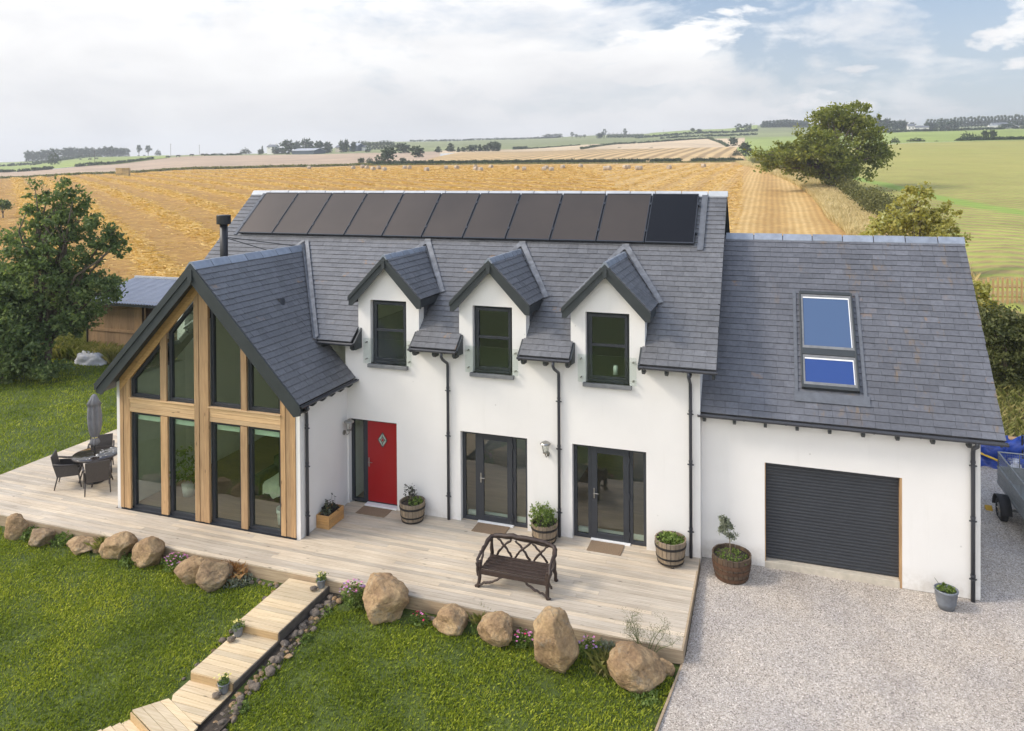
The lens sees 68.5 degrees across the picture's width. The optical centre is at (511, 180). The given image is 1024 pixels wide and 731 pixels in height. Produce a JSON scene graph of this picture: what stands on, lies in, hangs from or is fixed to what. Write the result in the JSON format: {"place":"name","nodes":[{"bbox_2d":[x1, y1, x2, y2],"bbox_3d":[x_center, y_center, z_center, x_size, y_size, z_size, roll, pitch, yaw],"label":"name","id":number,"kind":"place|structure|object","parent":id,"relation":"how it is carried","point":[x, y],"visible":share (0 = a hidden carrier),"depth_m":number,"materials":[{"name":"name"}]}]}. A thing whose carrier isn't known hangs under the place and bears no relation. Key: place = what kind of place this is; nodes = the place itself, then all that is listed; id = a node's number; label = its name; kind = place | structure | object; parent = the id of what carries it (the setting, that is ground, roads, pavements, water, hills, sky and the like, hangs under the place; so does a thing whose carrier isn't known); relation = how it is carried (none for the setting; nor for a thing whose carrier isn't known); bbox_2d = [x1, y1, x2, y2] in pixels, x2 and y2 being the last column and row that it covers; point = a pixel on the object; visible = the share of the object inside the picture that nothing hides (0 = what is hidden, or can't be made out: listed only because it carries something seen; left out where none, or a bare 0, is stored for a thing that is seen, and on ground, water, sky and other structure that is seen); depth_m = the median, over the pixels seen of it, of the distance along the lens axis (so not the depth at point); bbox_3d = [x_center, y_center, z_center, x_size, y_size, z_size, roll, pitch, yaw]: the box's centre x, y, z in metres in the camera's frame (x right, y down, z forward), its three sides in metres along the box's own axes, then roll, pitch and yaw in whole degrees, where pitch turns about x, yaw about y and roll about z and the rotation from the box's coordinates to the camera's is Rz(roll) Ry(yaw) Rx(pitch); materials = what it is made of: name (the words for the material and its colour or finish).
{"place":"outdoors","nodes":[
{"label":"outdoors","id":0,"kind":"place"},
{"bbox_2d":[0,155,168,170],"bbox_3d":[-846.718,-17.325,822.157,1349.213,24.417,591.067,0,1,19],"label":"pasture","id":1,"kind":"structure","parent":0,"point":[67,163],"depth_m":620.28,"materials":[{"name":"plant"}]},
{"bbox_2d":[74,156,153,166],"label":"hedge","id":2,"kind":"object","parent":1,"relation":"on","point":[109,162],"visible":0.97,"depth_m":482.80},
{"bbox_2d":[98,578,328,730],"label":"path","id":3,"kind":"structure","parent":0,"point":[276,617],"depth_m":12.79,"materials":[{"name":"wood"}]},
{"bbox_2d":[213,672,231,694],"bbox_3d":[-4.700,8.184,12.257,0.232,0.324,0.263,0,1,39],"label":"bucket planter","id":4,"kind":"object","parent":3,"relation":"on","point":[223,685],"visible":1,"depth_m":12.22,"materials":[{"name":"grey metal"}]},
{"bbox_2d":[231,619,245,636],"bbox_3d":[-4.915,8.023,13.508,0.266,0.323,0.251,0,1,19],"label":"bucket planter","id":5,"kind":"object","parent":3,"relation":"on","point":[238,628],"visible":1,"depth_m":13.49,"materials":[{"name":"grey metal"}]},
{"bbox_2d":[0,151,439,176],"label":"ploughed field","id":6,"kind":"structure","parent":0,"point":[235,160],"depth_m":407.58,"materials":[{"name":"soil"}]},
{"bbox_2d":[0,162,370,178],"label":"weed verge","id":7,"kind":"structure","parent":6,"relation":"on","point":[208,167],"depth_m":302.25,"materials":[{"name":"green plant"}]},
{"bbox_2d":[366,159,427,163],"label":"hedge","id":8,"kind":"object","parent":6,"relation":"on","point":[400,162],"visible":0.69,"depth_m":305.50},
{"bbox_2d":[0,141,439,171],"bbox_3d":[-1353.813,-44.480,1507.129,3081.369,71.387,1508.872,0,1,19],"label":"distant field","id":9,"kind":"structure","parent":0,"point":[428,146],"depth_m":674.97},
{"bbox_2d":[278,139,295,153],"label":"tree","id":10,"kind":"object","parent":9,"relation":"on","point":[285,144],"visible":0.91,"depth_m":636.42,"materials":[{"name":"green plant"}]},
{"bbox_2d":[292,148,324,153],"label":"barn","id":11,"kind":"structure","parent":9,"relation":"on","point":[309,151],"depth_m":601.72,"materials":[{"name":"metal"}]},
{"bbox_2d":[410,136,562,141],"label":"hedge","id":12,"kind":"object","parent":9,"relation":"on","point":[471,139],"visible":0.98,"depth_m":1149.16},
{"bbox_2d":[198,592,342,730],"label":"soil strip","id":13,"kind":"object","parent":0,"point":[209,725],"visible":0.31,"depth_m":12.50,"materials":[{"name":"soil"}]},
{"bbox_2d":[0,162,845,279],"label":"stubble field","id":14,"kind":"structure","parent":0,"point":[772,204],"depth_m":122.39,"materials":[{"name":"plant"}]},
{"bbox_2d":[736,160,981,280],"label":"dry grass","id":15,"kind":"structure","parent":14,"relation":"on","point":[843,213],"depth_m":95.72,"materials":[{"name":"plant"}]},
{"bbox_2d":[0,293,1020,730],"bbox_3d":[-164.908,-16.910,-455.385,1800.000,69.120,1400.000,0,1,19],"label":"lawn","id":16,"kind":"structure","parent":0,"point":[394,699],"depth_m":12.93,"materials":[{"name":"plant"}]},
{"bbox_2d":[4,513,28,540],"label":"boulder","id":17,"kind":"object","parent":16,"relation":"on","point":[16,524],"visible":0.82,"depth_m":17.16,"materials":[{"name":"stone"}]},
{"bbox_2d":[0,277,75,384],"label":"thicket","id":18,"kind":"object","parent":16,"relation":"on","point":[21,342],"visible":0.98,"depth_m":30.17,"materials":[{"name":"green plant"}]},
{"bbox_2d":[28,528,55,546],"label":"boulder","id":19,"kind":"object","parent":16,"relation":"on","point":[38,536],"visible":1,"depth_m":16.83,"materials":[{"name":"stone"}]},
{"bbox_2d":[45,530,73,547],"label":"weeds","id":20,"kind":"object","parent":16,"relation":"on","point":[62,542],"visible":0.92,"depth_m":16.87,"materials":[{"name":"green plant"}]},
{"bbox_2d":[0,173,132,364],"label":"alder tree","id":21,"kind":"object","parent":16,"relation":"on","point":[39,266],"visible":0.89,"depth_m":31.61,"materials":[{"name":"green plant"}]},
{"bbox_2d":[66,535,97,555],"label":"boulder","id":22,"kind":"object","parent":16,"relation":"on","point":[76,545],"visible":0.89,"depth_m":16.51,"materials":[{"name":"stone"}]},
{"bbox_2d":[74,351,106,365],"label":"boulder","id":23,"kind":"object","parent":16,"relation":"on","point":[83,358],"visible":0.91,"depth_m":33.30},
{"bbox_2d":[21,278,177,363],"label":"rough grass","id":24,"kind":"structure","parent":16,"relation":"on","point":[70,348],"depth_m":34.24,"materials":[{"name":"plant"}]},
{"bbox_2d":[98,531,137,559],"bbox_3d":[-8.590,7.954,16.400,0.922,0.653,0.585,0,1,28],"label":"boulder","id":25,"kind":"object","parent":16,"relation":"on","point":[116,545],"visible":0.95,"depth_m":16.18,"materials":[{"name":"stone"}]},
{"bbox_2d":[86,275,177,345],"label":"open shed","id":26,"kind":"structure","parent":16,"relation":"on","point":[126,317],"depth_m":34.98,"materials":[{"name":"wood"}]},
{"bbox_2d":[131,536,164,567],"bbox_3d":[-7.754,7.947,16.089,0.717,0.701,0.563,0,1,28],"label":"boulder","id":27,"kind":"object","parent":16,"relation":"on","point":[148,551],"visible":0.98,"depth_m":15.91,"materials":[{"name":"stone"}]},
{"bbox_2d":[161,552,187,572],"bbox_3d":[-7.090,8.027,15.832,0.561,0.373,0.546,-1,1,-37],"label":"flower clump","id":28,"kind":"object","parent":16,"relation":"on","point":[173,564],"visible":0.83,"depth_m":15.76,"materials":[{"name":"green plant"}]},
{"bbox_2d":[174,555,207,584],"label":"boulder","id":29,"kind":"object","parent":16,"relation":"on","point":[185,571],"visible":0.74,"depth_m":15.23,"materials":[{"name":"stone"}]},
{"bbox_2d":[195,558,232,592],"bbox_3d":[-6.069,7.987,15.189,0.774,0.668,0.623,0,1,9],"label":"boulder","id":30,"kind":"object","parent":16,"relation":"on","point":[212,575],"visible":1,"depth_m":15.02,"materials":[{"name":"stone"}]},
{"bbox_2d":[221,559,248,585],"bbox_3d":[-5.769,8.010,15.393,0.822,0.320,0.874,-1,1,-19],"label":"grass tuft","id":31,"kind":"object","parent":16,"relation":"on","point":[237,569],"visible":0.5,"depth_m":15.34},
{"bbox_2d":[223,572,253,587],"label":"weeds","id":32,"kind":"object","parent":16,"relation":"on","point":[237,582],"visible":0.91,"depth_m":15.13,"materials":[{"name":"plant"}]},
{"bbox_2d":[0,429,699,664],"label":"deck","id":33,"kind":"structure","parent":16,"relation":"on","point":[429,561],"depth_m":15.68,"materials":[{"name":"wood"}]},
{"bbox_2d":[50,450,82,490],"bbox_3d":[-11.523,7.468,19.522,0.702,0.863,0.670,-1,1,-21],"label":"rattan chair","id":34,"kind":"object","parent":33,"relation":"on","point":[67,466],"visible":0.88,"depth_m":19.29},
{"bbox_2d":[71,446,116,486],"bbox_3d":[-10.923,7.526,19.725,1.120,0.745,1.120,0,1,19],"label":"garden table","id":35,"kind":"object","parent":33,"relation":"on","point":[88,455],"visible":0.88,"depth_m":19.63,"materials":[{"name":"grey glass"}]},
{"bbox_2d":[86,394,102,484],"bbox_3d":[-10.956,6.746,19.727,0.480,2.286,0.480,0,1,19],"label":"parasol","id":36,"kind":"object","parent":33,"relation":"on","point":[94,415],"visible":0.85,"depth_m":19.63,"materials":[{"name":"grey fabric"}]},
{"bbox_2d":[82,459,111,496],"bbox_3d":[-10.558,7.466,19.125,0.670,0.863,0.702,-1,1,-31],"label":"rattan chair","id":37,"kind":"object","parent":33,"relation":"on","point":[96,471],"visible":1,"depth_m":18.87,"materials":[{"name":"wicker"}]},
{"bbox_2d":[87,433,114,472],"bbox_3d":[-11.210,7.457,20.480,0.670,0.863,0.702,-1,1,-24],"label":"rattan chair","id":38,"kind":"object","parent":33,"relation":"on","point":[106,439],"visible":0.23,"depth_m":20.77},
{"bbox_2d":[316,493,343,529],"bbox_3d":[-4.194,7.561,17.295,0.404,0.622,0.630,0,1,19],"label":"wooden planter","id":39,"kind":"object","parent":33,"relation":"on","point":[330,516],"visible":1,"depth_m":17.15,"materials":[{"name":"wood"}]},
{"bbox_2d":[356,505,391,517],"bbox_3d":[-3.279,7.853,17.836,0.760,0.016,0.405,0,1,19],"label":"door mat","id":40,"kind":"object","parent":33,"relation":"on","point":[374,511],"depth_m":17.82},
{"bbox_2d":[399,484,425,524],"bbox_3d":[-2.307,7.465,17.408,0.608,0.798,0.608,0,1,19],"label":"barrel planter","id":41,"kind":"object","parent":33,"relation":"on","point":[412,508],"visible":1,"depth_m":17.24,"materials":[{"name":"wood"}]},
{"bbox_2d":[471,522,509,533],"bbox_3d":[-0.480,7.845,16.920,0.770,0.016,0.425,0,1,19],"label":"door mat","id":42,"kind":"object","parent":33,"relation":"on","point":[480,527],"depth_m":16.93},
{"bbox_2d":[475,533,557,600],"bbox_3d":[0.118,7.468,14.667,1.547,0.851,0.765,0,1,19],"label":"rustic bench","id":43,"kind":"object","parent":33,"relation":"on","point":[532,571],"visible":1,"depth_m":14.63,"materials":[{"name":"brown wood"}]},
{"bbox_2d":[528,500,557,543],"bbox_3d":[0.679,7.434,16.393,0.678,0.843,0.651,0,1,19],"label":"barrel planter","id":44,"kind":"object","parent":33,"relation":"on","point":[544,526],"visible":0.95,"depth_m":16.23,"materials":[{"name":"wood"}]},
{"bbox_2d":[587,540,624,555],"bbox_3d":[2.001,7.838,16.045,0.730,0.016,0.455,0,1,19],"label":"door mat","id":45,"kind":"object","parent":33,"relation":"on","point":[605,547],"depth_m":16.04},
{"bbox_2d":[654,530,686,568],"bbox_3d":[3.256,7.551,15.440,0.647,0.593,0.647,0,1,19],"label":"barrel planter","id":46,"kind":"object","parent":33,"relation":"on","point":[670,546],"visible":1,"depth_m":15.24,"materials":[{"name":"wood"}]},
{"bbox_2d":[339,578,365,610],"bbox_3d":[-3.040,7.944,14.457,0.556,0.535,0.580,0,1,38],"label":"flower clump","id":47,"kind":"object","parent":16,"relation":"on","point":[354,595],"visible":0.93,"depth_m":14.38,"materials":[{"name":"green plant"}]},
{"bbox_2d":[362,572,408,624],"bbox_3d":[-2.380,7.886,14.153,0.854,0.857,0.767,0,1,-14],"label":"boulder","id":48,"kind":"object","parent":16,"relation":"on","point":[385,597],"visible":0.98,"depth_m":13.92,"materials":[{"name":"stone"}]},
{"bbox_2d":[406,610,428,627],"bbox_3d":[-1.707,8.083,13.871,0.427,0.246,0.395,0,1,19],"label":"flower clump","id":49,"kind":"object","parent":16,"relation":"on","point":[423,619],"visible":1,"depth_m":13.81,"materials":[{"name":"green plant"}]},
{"bbox_2d":[432,603,467,635],"bbox_3d":[-1.113,8.009,13.775,0.676,0.464,0.581,0,1,28],"label":"boulder","id":50,"kind":"object","parent":16,"relation":"on","point":[451,619],"visible":1,"depth_m":13.56,"materials":[{"name":"stone"}]},
{"bbox_2d":[477,611,512,646],"bbox_3d":[-0.257,7.993,13.342,0.565,0.555,0.736,-1,1,-35],"label":"boulder","id":51,"kind":"object","parent":16,"relation":"on","point":[495,628],"visible":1,"depth_m":13.18,"materials":[{"name":"stone"}]},
{"bbox_2d":[513,627,533,649],"bbox_3d":[0.191,8.043,13.189,0.392,0.310,0.359,-1,1,-28],"label":"flower clump","id":52,"kind":"object","parent":16,"relation":"on","point":[520,636],"visible":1,"depth_m":13.13,"materials":[{"name":"green plant"}]},
{"bbox_2d":[93,190,1009,602],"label":"house","id":53,"kind":"structure","parent":16,"relation":"on","point":[821,404],"depth_m":17.00,"materials":[{"name":"paint"}]},
{"bbox_2d":[132,344,159,398],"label":"window","id":54,"kind":"structure","parent":53,"relation":"in","point":[135,392],"depth_m":18.00,"materials":[{"name":"black metal"}]},
{"bbox_2d":[133,412,162,511],"bbox_3d":[-8.678,6.709,18.023,0.920,2.345,0.130,0,1,19],"label":"window","id":55,"kind":"structure","parent":53,"relation":"in","point":[144,416],"depth_m":18.10,"materials":[{"name":"black metal"}]},
{"bbox_2d":[169,303,193,402],"bbox_3d":[-7.690,3.961,17.627,0.800,2.454,0.090,0,1,19],"label":"window frame","id":56,"kind":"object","parent":53,"relation":"in","point":[171,333],"depth_m":17.70,"materials":[{"name":"black metal"}]},
{"bbox_2d":[169,444,194,496],"bbox_3d":[-8.111,7.215,18.830,0.918,1.316,0.835,-1,1,-29],"label":"houseplant","id":57,"kind":"object","parent":53,"relation":"on","point":[188,487],"visible":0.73,"depth_m":18.72,"materials":[{"name":"plant"}]},
{"bbox_2d":[170,416,194,517],"bbox_3d":[-7.667,6.706,17.673,0.800,2.345,0.130,0,1,19],"label":"window","id":58,"kind":"structure","parent":53,"relation":"in","point":[182,421],"depth_m":17.73,"materials":[{"name":"black metal"}]},
{"bbox_2d":[210,309,240,408],"bbox_3d":[-6.509,3.911,17.218,0.880,2.547,0.090,0,1,19],"label":"window frame","id":59,"kind":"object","parent":53,"relation":"in","point":[214,402],"depth_m":17.31,"materials":[{"name":"black metal"}]},
{"bbox_2d":[212,422,241,526],"bbox_3d":[-6.495,6.703,17.267,0.860,2.345,0.130,0,1,19],"label":"window","id":60,"kind":"structure","parent":53,"relation":"in","point":[221,426],"depth_m":17.33,"materials":[{"name":"black metal"}]},
{"bbox_2d":[248,359,279,412],"bbox_3d":[-5.519,4.449,16.881,0.890,1.465,0.090,0,1,19],"label":"window","id":61,"kind":"structure","parent":53,"relation":"in","point":[250,366],"depth_m":16.97,"materials":[{"name":"black metal"}]},
{"bbox_2d":[249,426,280,533],"bbox_3d":[-5.498,6.700,16.922,0.890,2.345,0.130,0,1,19],"label":"window","id":62,"kind":"structure","parent":53,"relation":"in","point":[259,431],"depth_m":16.99,"materials":[{"name":"black metal"}]},
{"bbox_2d":[255,453,279,498],"bbox_3d":[-5.370,7.362,18.679,1.860,0.815,1.020,0,1,19],"label":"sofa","id":63,"kind":"object","parent":53,"relation":"on","point":[267,481],"visible":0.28,"depth_m":18.52,"materials":[{"name":"fabric"}]},
{"bbox_2d":[368,421,396,504],"bbox_3d":[-3.133,6.814,18.159,0.790,1.945,0.116,0,1,19],"label":"front door","id":64,"kind":"structure","parent":53,"relation":"in","point":[382,436],"depth_m":18.16,"materials":[{"name":"red"}]},
{"bbox_2d":[373,300,406,364],"bbox_3d":[-2.911,3.626,18.059,0.956,1.526,0.140,0,1,19],"label":"window","id":65,"kind":"structure","parent":53,"relation":"in","point":[377,359],"depth_m":18.06,"materials":[{"name":"black plastic"}]},
{"bbox_2d":[475,305,511,373],"bbox_3d":[-0.408,3.619,17.192,0.956,1.526,0.140,0,1,19],"label":"window","id":66,"kind":"structure","parent":53,"relation":"in","point":[480,368],"depth_m":17.17,"materials":[{"name":"black plastic"}]},
{"bbox_2d":[478,433,513,524],"bbox_3d":[-0.369,6.822,17.185,0.844,1.993,0.129,0,1,19],"label":"french door","id":67,"kind":"structure","parent":53,"relation":"in","point":[509,519],"depth_m":17.18,"materials":[{"name":"grey metal"}]},
{"bbox_2d":[587,312,629,383],"bbox_3d":[2.096,3.612,16.325,0.956,1.526,0.140,0,1,19],"label":"window","id":68,"kind":"structure","parent":53,"relation":"in","point":[596,378],"depth_m":16.32,"materials":[{"name":"black glass"}]},
{"bbox_2d":[591,446,629,542],"bbox_3d":[2.141,6.815,16.316,0.844,1.993,0.129,0,1,19],"label":"french door","id":69,"kind":"structure","parent":53,"relation":"in","point":[625,538],"depth_m":16.31,"materials":[{"name":"grey metal"}]},
{"bbox_2d":[799,291,859,393],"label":"roof window","id":70,"kind":"structure","parent":53,"relation":"in","point":[829,362],"depth_m":15.90,"materials":[{"name":"glass"}]},
{"bbox_2d":[766,463,898,576],"bbox_3d":[6.444,6.789,15.206,2.482,2.046,0.039,0,1,19],"label":"garage door","id":71,"kind":"structure","parent":53,"relation":"in","point":[832,518],"depth_m":15.18,"materials":[{"name":"metal"}]},
{"bbox_2d":[533,606,578,672],"bbox_3d":[0.749,7.734,12.646,0.783,1.176,0.707,0,1,17],"label":"boulder","id":72,"kind":"object","parent":16,"relation":"on","point":[556,647],"visible":0.96,"depth_m":12.43,"materials":[{"name":"stone"}]},
{"bbox_2d":[578,634,601,659],"bbox_3d":[1.327,7.993,12.877,0.471,0.361,0.422,-1,1,-37],"label":"flower clump","id":73,"kind":"object","parent":16,"relation":"on","point":[592,643],"visible":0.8,"depth_m":12.85,"materials":[{"name":"green plant"}]},
{"bbox_2d":[584,641,612,678],"bbox_3d":[1.550,8.012,12.573,0.689,0.320,0.696,0,1,-12],"label":"grass tuft","id":74,"kind":"object","parent":16,"relation":"on","point":[600,660],"visible":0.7,"depth_m":12.50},
{"bbox_2d":[607,641,665,693],"bbox_3d":[2.036,7.939,12.293,0.943,0.716,0.824,0,1,21],"label":"boulder","id":75,"kind":"object","parent":16,"relation":"on","point":[632,666],"visible":0.98,"depth_m":12.07,"materials":[{"name":"stone"}]},
{"bbox_2d":[626,687,663,710],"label":"weeds","id":76,"kind":"object","parent":16,"relation":"on","point":[653,699],"visible":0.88,"depth_m":11.83,"materials":[{"name":"green plant"}]},
{"bbox_2d":[617,607,684,651],"bbox_3d":[2.346,7.702,12.705,1.170,0.899,0.516,0,1,19],"label":"fennel","id":77,"kind":"object","parent":16,"relation":"on","point":[636,633],"visible":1,"depth_m":12.70,"materials":[{"name":"green plant"}]},
{"bbox_2d":[654,664,682,730],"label":"edging board","id":78,"kind":"object","parent":16,"relation":"on","point":[666,704],"visible":0.4,"depth_m":11.74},
{"bbox_2d":[858,181,973,246],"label":"sycamore","id":79,"kind":"object","parent":16,"relation":"on","point":[939,227],"visible":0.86,"depth_m":44.74,"materials":[{"name":"green plant"}]},
{"bbox_2d":[978,277,1023,305],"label":"picket fence","id":80,"kind":"object","parent":16,"relation":"on","point":[1007,287],"visible":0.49,"depth_m":34.99,"materials":[{"name":"brown wood"}]},
{"bbox_2d":[0,0,1023,169],"label":"sky","id":81,"kind":"structure","parent":0,"point":[218,76],"materials":[{"name":"white"}]},
{"bbox_2d":[426,147,746,163],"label":"striped stubble field","id":82,"kind":"structure","parent":0,"point":[686,154],"depth_m":381.21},
{"bbox_2d":[446,158,648,164],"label":"hedge","id":83,"kind":"object","parent":82,"relation":"on","point":[551,160],"visible":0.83,"depth_m":305.49,"materials":[{"name":"plant"}]},
{"bbox_2d":[365,160,737,164],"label":"weed verge","id":84,"kind":"structure","parent":82,"relation":"on","point":[552,163],"depth_m":300.48,"materials":[{"name":"green plant"}]},
{"bbox_2d":[689,157,743,162],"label":"hedge","id":85,"kind":"object","parent":82,"relation":"on","point":[714,159],"visible":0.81,"depth_m":305.45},
{"bbox_2d":[440,138,744,152],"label":"pale field","id":86,"kind":"structure","parent":0,"point":[698,143],"depth_m":558.66,"materials":[{"name":"plant"}]},
{"bbox_2d":[435,131,757,150],"bbox_3d":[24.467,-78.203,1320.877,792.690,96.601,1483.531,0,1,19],"label":"field","id":87,"kind":"structure","parent":0,"point":[531,143],"depth_m":846.75,"materials":[{"name":"plant"}]},
{"bbox_2d":[634,128,757,137],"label":"hedge","id":88,"kind":"object","parent":87,"relation":"on","point":[703,132],"visible":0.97,"depth_m":873.89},
{"bbox_2d":[660,132,757,138],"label":"hedge","id":89,"kind":"object","parent":87,"relation":"on","point":[733,134],"visible":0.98,"depth_m":768.66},
{"bbox_2d":[650,125,757,135],"bbox_3d":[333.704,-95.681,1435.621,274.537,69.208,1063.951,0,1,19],"label":"hill pasture","id":90,"kind":"structure","parent":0,"point":[707,130],"depth_m":1063.80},
{"bbox_2d":[658,466,1023,730],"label":"gravel drive","id":91,"kind":"structure","parent":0,"point":[1002,556],"depth_m":12.79,"materials":[{"name":"gravel"}]},
{"bbox_2d":[712,543,751,584],"bbox_3d":[4.427,7.715,15.153,0.773,0.569,0.773,0,1,19],"label":"barrel planter","id":92,"kind":"object","parent":91,"relation":"on","point":[733,567],"visible":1,"depth_m":14.93,"materials":[{"name":"wood"}]},
{"bbox_2d":[716,515,738,553],"bbox_3d":[4.357,7.170,15.162,0.464,0.910,0.310,0,1,33],"label":"olive tree","id":93,"kind":"object","parent":92,"relation":"on","point":[725,525],"visible":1,"depth_m":15.15,"materials":[{"name":"plant"}]},
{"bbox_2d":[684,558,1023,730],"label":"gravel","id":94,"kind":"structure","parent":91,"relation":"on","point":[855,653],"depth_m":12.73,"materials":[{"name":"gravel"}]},
{"bbox_2d":[934,577,958,611],"bbox_3d":[8.095,7.697,14.010,0.410,0.572,0.410,0,1,19],"label":"grey pot","id":95,"kind":"object","parent":91,"relation":"on","point":[946,595],"visible":1,"depth_m":13.91,"materials":[{"name":"metal"}]},
{"bbox_2d":[981,435,1023,468],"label":"blue tarpaulin","id":96,"kind":"object","parent":91,"relation":"on","point":[1015,446],"visible":0.3,"depth_m":20.64,"materials":[{"name":"plastic"}]},
{"bbox_2d":[992,451,1023,521],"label":"trailer","id":97,"kind":"object","parent":91,"relation":"on","point":[1010,480],"visible":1,"depth_m":17.53,"materials":[{"name":"metal"}]},
{"bbox_2d":[737,124,1020,137],"bbox_3d":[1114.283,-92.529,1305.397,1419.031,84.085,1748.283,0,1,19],"label":"farm slope","id":98,"kind":"structure","parent":0,"point":[774,132],"depth_m":854.40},
{"bbox_2d":[934,119,961,128],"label":"tree","id":99,"kind":"object","parent":98,"relation":"on","point":[950,124],"visible":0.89,"depth_m":737.75,"materials":[{"name":"green plant"}]},
{"bbox_2d":[737,129,1023,155],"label":"pasture","id":100,"kind":"structure","parent":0,"point":[764,143],"depth_m":474.78,"materials":[{"name":"plant"}]},
{"bbox_2d":[954,136,1023,140],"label":"hedge","id":101,"kind":"object","parent":100,"relation":"on","point":[991,138],"visible":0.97,"depth_m":361.41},
{"bbox_2d":[744,140,1023,315],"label":"sprouting field","id":102,"kind":"structure","parent":0,"point":[980,184],"depth_m":114.54,"materials":[{"name":"plant"}]},
{"bbox_2d":[743,99,901,187],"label":"ash tree","id":103,"kind":"object","parent":102,"relation":"on","point":[840,160],"visible":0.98,"depth_m":116.26,"materials":[{"name":"green plant"}]},
{"bbox_2d":[993,379,1023,436],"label":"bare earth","id":104,"kind":"structure","parent":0,"point":[1015,414],"depth_m":25.29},
{"bbox_2d":[971,275,1003,316],"bbox_3d":[17.493,5.548,28.072,1.479,4.130,1.262,-1,1,-28],"label":"sycamore shrub","id":105,"kind":"object","parent":104,"relation":"on","point":[980,287],"visible":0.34,"depth_m":27.82,"materials":[{"name":"green plant"}]},
{"bbox_2d":[977,299,1023,393],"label":"bramble thicket","id":106,"kind":"object","parent":104,"relation":"on","point":[1004,347],"visible":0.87,"depth_m":26.68,"materials":[{"name":"green plant"}]},
{"bbox_2d":[989,350,1023,436],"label":"weeds","id":107,"kind":"object","parent":104,"relation":"on","point":[1010,411],"visible":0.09,"depth_m":24.97,"materials":[{"name":"green plant"}]},
{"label":"field margin","id":108,"kind":"structure","parent":0,"visible":0},
{"bbox_2d":[749,157,947,236],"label":"field hedge","id":109,"kind":"object","parent":108,"relation":"on","point":[875,201],"visible":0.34,"depth_m":90.48,"materials":[{"name":"green plant"}]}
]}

